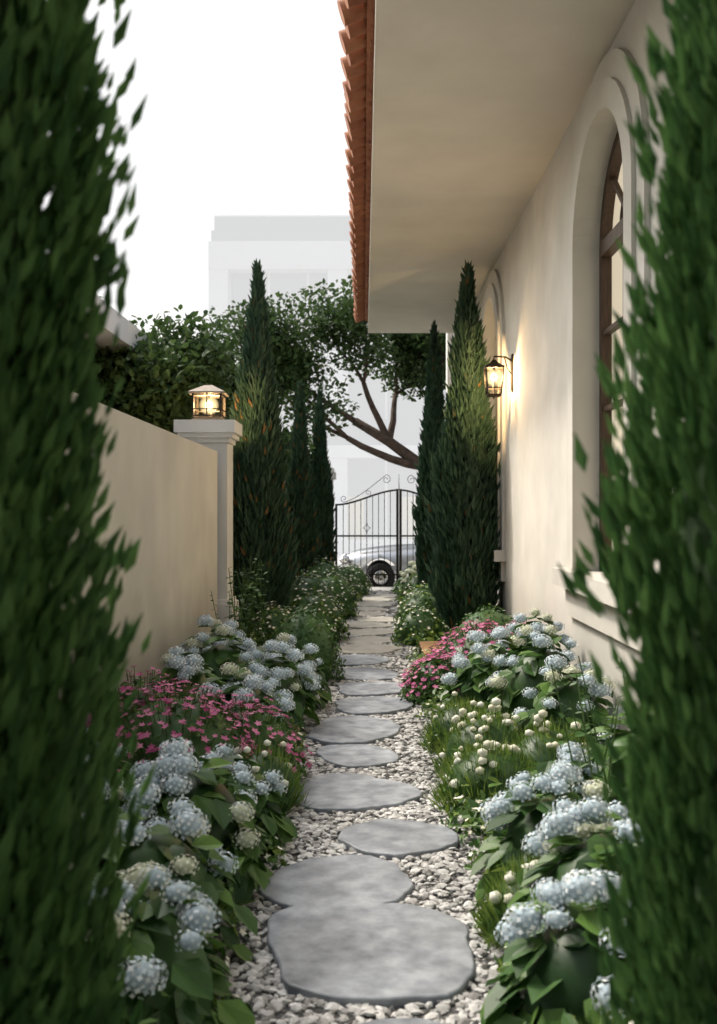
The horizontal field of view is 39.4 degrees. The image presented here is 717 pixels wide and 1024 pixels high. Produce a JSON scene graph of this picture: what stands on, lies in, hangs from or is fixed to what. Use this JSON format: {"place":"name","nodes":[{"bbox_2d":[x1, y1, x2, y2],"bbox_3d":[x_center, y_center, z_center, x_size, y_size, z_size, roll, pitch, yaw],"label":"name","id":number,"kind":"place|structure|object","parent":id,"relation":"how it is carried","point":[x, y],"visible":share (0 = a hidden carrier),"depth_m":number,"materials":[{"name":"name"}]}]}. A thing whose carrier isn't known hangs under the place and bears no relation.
{"place":"outdoors","nodes":[
{"label":"outdoors","id":0,"kind":"place"},
{"bbox_2d":[213,592,516,1023],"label":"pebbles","id":1,"kind":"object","parent":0,"point":[486,959],"depth_m":3.70,"materials":[{"name":"white gravel"}]},
{"bbox_2d":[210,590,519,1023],"bbox_3d":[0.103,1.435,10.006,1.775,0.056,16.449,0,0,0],"label":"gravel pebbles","id":2,"kind":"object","parent":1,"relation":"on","point":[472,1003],"visible":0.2,"depth_m":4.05,"materials":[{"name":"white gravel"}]},
{"bbox_2d":[257,654,474,1023],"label":"stepping stones","id":3,"kind":"object","parent":1,"relation":"on","point":[343,930],"visible":0.85,"depth_m":3.69,"materials":[{"name":"stone"}]},
{"bbox_2d":[339,594,400,654],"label":"stepping stones","id":4,"kind":"object","parent":1,"relation":"on","point":[366,639],"visible":0.66,"depth_m":12.11,"materials":[{"name":"grey stone"}]},
{"bbox_2d":[334,560,395,569],"bbox_3d":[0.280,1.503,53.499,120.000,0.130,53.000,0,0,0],"label":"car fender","id":5,"kind":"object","parent":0,"point":[393,566],"depth_m":27.58,"materials":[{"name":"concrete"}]},
{"bbox_2d":[367,587,392,590],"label":"pavement","id":6,"kind":"structure","parent":0,"point":[382,588],"depth_m":18.93,"materials":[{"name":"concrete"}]},
{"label":"garden soil","id":7,"kind":"structure","parent":0,"visible":0},
{"bbox_2d":[0,0,156,1023],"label":"cypress","id":8,"kind":"object","parent":7,"relation":"on","point":[52,969],"visible":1,"depth_m":1.46,"materials":[{"name":"green plant"}]},
{"bbox_2d":[75,296,128,408],"bbox_3d":[-4.509,-0.980,12.058,3.070,4.859,4.025,0,0,20],"label":"shrub","id":9,"kind":"object","parent":7,"relation":"on","point":[113,372],"visible":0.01,"depth_m":12.63,"materials":[{"name":"green plant"}]},
{"bbox_2d":[58,295,146,353],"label":"neighbour house","id":10,"kind":"structure","parent":7,"relation":"on","point":[128,330],"depth_m":12.33,"materials":[{"name":"white paint"}]},
{"bbox_2d":[49,392,216,743],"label":"garden wall","id":11,"kind":"structure","parent":7,"relation":"on","point":[162,491],"depth_m":7.35,"materials":[{"name":"paint"}]},
{"bbox_2d":[92,304,240,434],"bbox_3d":[-2.689,-0.676,13.403,2.811,4.251,2.765,0,0,0],"label":"hedge","id":12,"kind":"object","parent":7,"relation":"on","point":[166,373],"visible":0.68,"depth_m":12.79,"materials":[{"name":"green plant"}]},
{"bbox_2d":[174,420,241,627],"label":"pillar wall","id":13,"kind":"structure","parent":7,"relation":"on","point":[221,437],"depth_m":10.38,"materials":[{"name":"white paint"}]},
{"bbox_2d":[188,385,228,419],"bbox_3d":[-1.585,-1.145,10.608,0.380,0.390,0.380,0,0,0],"label":"pillar lantern","id":14,"kind":"object","parent":13,"relation":"on","point":[209,392],"visible":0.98,"depth_m":10.47,"materials":[{"name":"brown metal"}]},
{"bbox_2d":[58,553,373,1023],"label":"flower bed plants","id":15,"kind":"object","parent":7,"relation":"on","point":[219,712],"visible":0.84,"depth_m":4.20,"materials":[{"name":"green plant"}]},
{"bbox_2d":[228,258,301,625],"bbox_3d":[-1.189,-0.743,11.526,0.955,4.386,0.880,0,0,-40],"label":"cypress","id":16,"kind":"object","parent":7,"relation":"on","point":[264,526],"visible":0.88,"depth_m":11.31,"materials":[{"name":"green plant"}]},
{"bbox_2d":[217,355,315,494],"bbox_3d":[-2.362,-0.684,16.756,3.661,4.281,2.385,0,0,0],"label":"foliage","id":17,"kind":"object","parent":7,"relation":"on","point":[288,436],"visible":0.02,"depth_m":16.61,"materials":[{"name":"green plant"}]},
{"bbox_2d":[285,379,323,578],"bbox_3d":[-0.858,-0.275,14.997,0.675,3.449,0.590,0,0,0],"label":"cypress","id":18,"kind":"object","parent":7,"relation":"on","point":[299,491],"visible":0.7,"depth_m":14.88,"materials":[{"name":"green plant"}]},
{"bbox_2d":[309,388,337,564],"bbox_3d":[-0.623,-0.297,16.488,0.584,3.494,0.602,0,0,0],"label":"cypress","id":19,"kind":"object","parent":7,"relation":"on","point":[324,487],"visible":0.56,"depth_m":16.40,"materials":[{"name":"green plant"}]},
{"bbox_2d":[331,468,335,493],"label":"gate pillars","id":20,"kind":"structure","parent":7,"relation":"on","point":[334,473],"depth_m":18.03,"materials":[{"name":"white paint"}]},
{"bbox_2d":[335,474,418,586],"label":"wrought iron gate","id":21,"kind":"structure","parent":20,"relation":"attached to","point":[398,535],"depth_m":18.19,"materials":[{"name":"black metal"}]},
{"bbox_2d":[412,320,445,585],"bbox_3d":[1.091,-0.679,14.477,0.672,4.257,0.648,0,0,-29],"label":"cypress","id":22,"kind":"object","parent":7,"relation":"on","point":[433,412],"visible":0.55,"depth_m":14.39,"materials":[{"name":"green plant"}]},
{"bbox_2d":[419,641,447,656],"bbox_3d":[1.081,1.380,9.694,0.940,0.140,0.900,0,0,0],"label":"flower pot","id":23,"kind":"object","parent":7,"relation":"on","point":[423,645],"visible":0.06,"depth_m":9.88,"materials":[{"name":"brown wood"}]},
{"bbox_2d":[446,333,454,392],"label":"porch column","id":24,"kind":"structure","parent":7,"relation":"on","point":[448,372],"depth_m":16.99,"materials":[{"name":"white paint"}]},
{"bbox_2d":[421,260,501,628],"bbox_3d":[1.236,-0.706,11.250,1.040,4.311,0.973,0,0,0],"label":"cypress","id":25,"kind":"object","parent":7,"relation":"on","point":[461,529],"visible":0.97,"depth_m":11.08,"materials":[{"name":"green plant"}]},
{"bbox_2d":[337,0,700,730],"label":"house","id":26,"kind":"structure","parent":7,"relation":"on","point":[493,140],"depth_m":7.58,"materials":[{"name":"paint"}]},
{"bbox_2d":[483,354,513,398],"bbox_3d":[1.455,-1.403,10.393,0.302,0.465,0.200,0,0,0],"label":"wall lantern","id":27,"kind":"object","parent":26,"relation":"attached to","point":[494,376],"depth_m":10.34,"materials":[{"name":"metal"}]},
{"bbox_2d":[390,561,692,1023],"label":"flower bed plants","id":28,"kind":"object","parent":7,"relation":"on","point":[520,787],"visible":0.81,"depth_m":4.21,"materials":[{"name":"green plant"}]},
{"bbox_2d":[557,0,716,1023],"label":"cypress","id":29,"kind":"object","parent":7,"relation":"on","point":[667,944],"visible":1,"depth_m":1.39,"materials":[{"name":"green plant"}]},
{"label":"ground","id":30,"kind":"structure","parent":0,"visible":0},
{"bbox_2d":[42,0,445,559],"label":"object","id":31,"kind":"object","parent":30,"relation":"on","point":[236,145],"depth_m":30.02,"materials":[{"name":"white"}]},
{"bbox_2d":[199,274,445,469],"bbox_3d":[1.083,-1.728,22.091,8.873,6.670,5.224,0,0,0],"label":"street tree","id":32,"kind":"object","parent":30,"relation":"on","point":[294,364],"visible":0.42,"depth_m":21.55,"materials":[{"name":"green plant"}]},
{"bbox_2d":[337,544,416,584],"bbox_3d":[1.526,1.050,20.242,4.156,1.032,1.560,0,0,0],"label":"vintage car","id":33,"kind":"object","parent":30,"relation":"on","point":[357,557],"visible":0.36,"depth_m":19.59,"materials":[{"name":"grey paint"}]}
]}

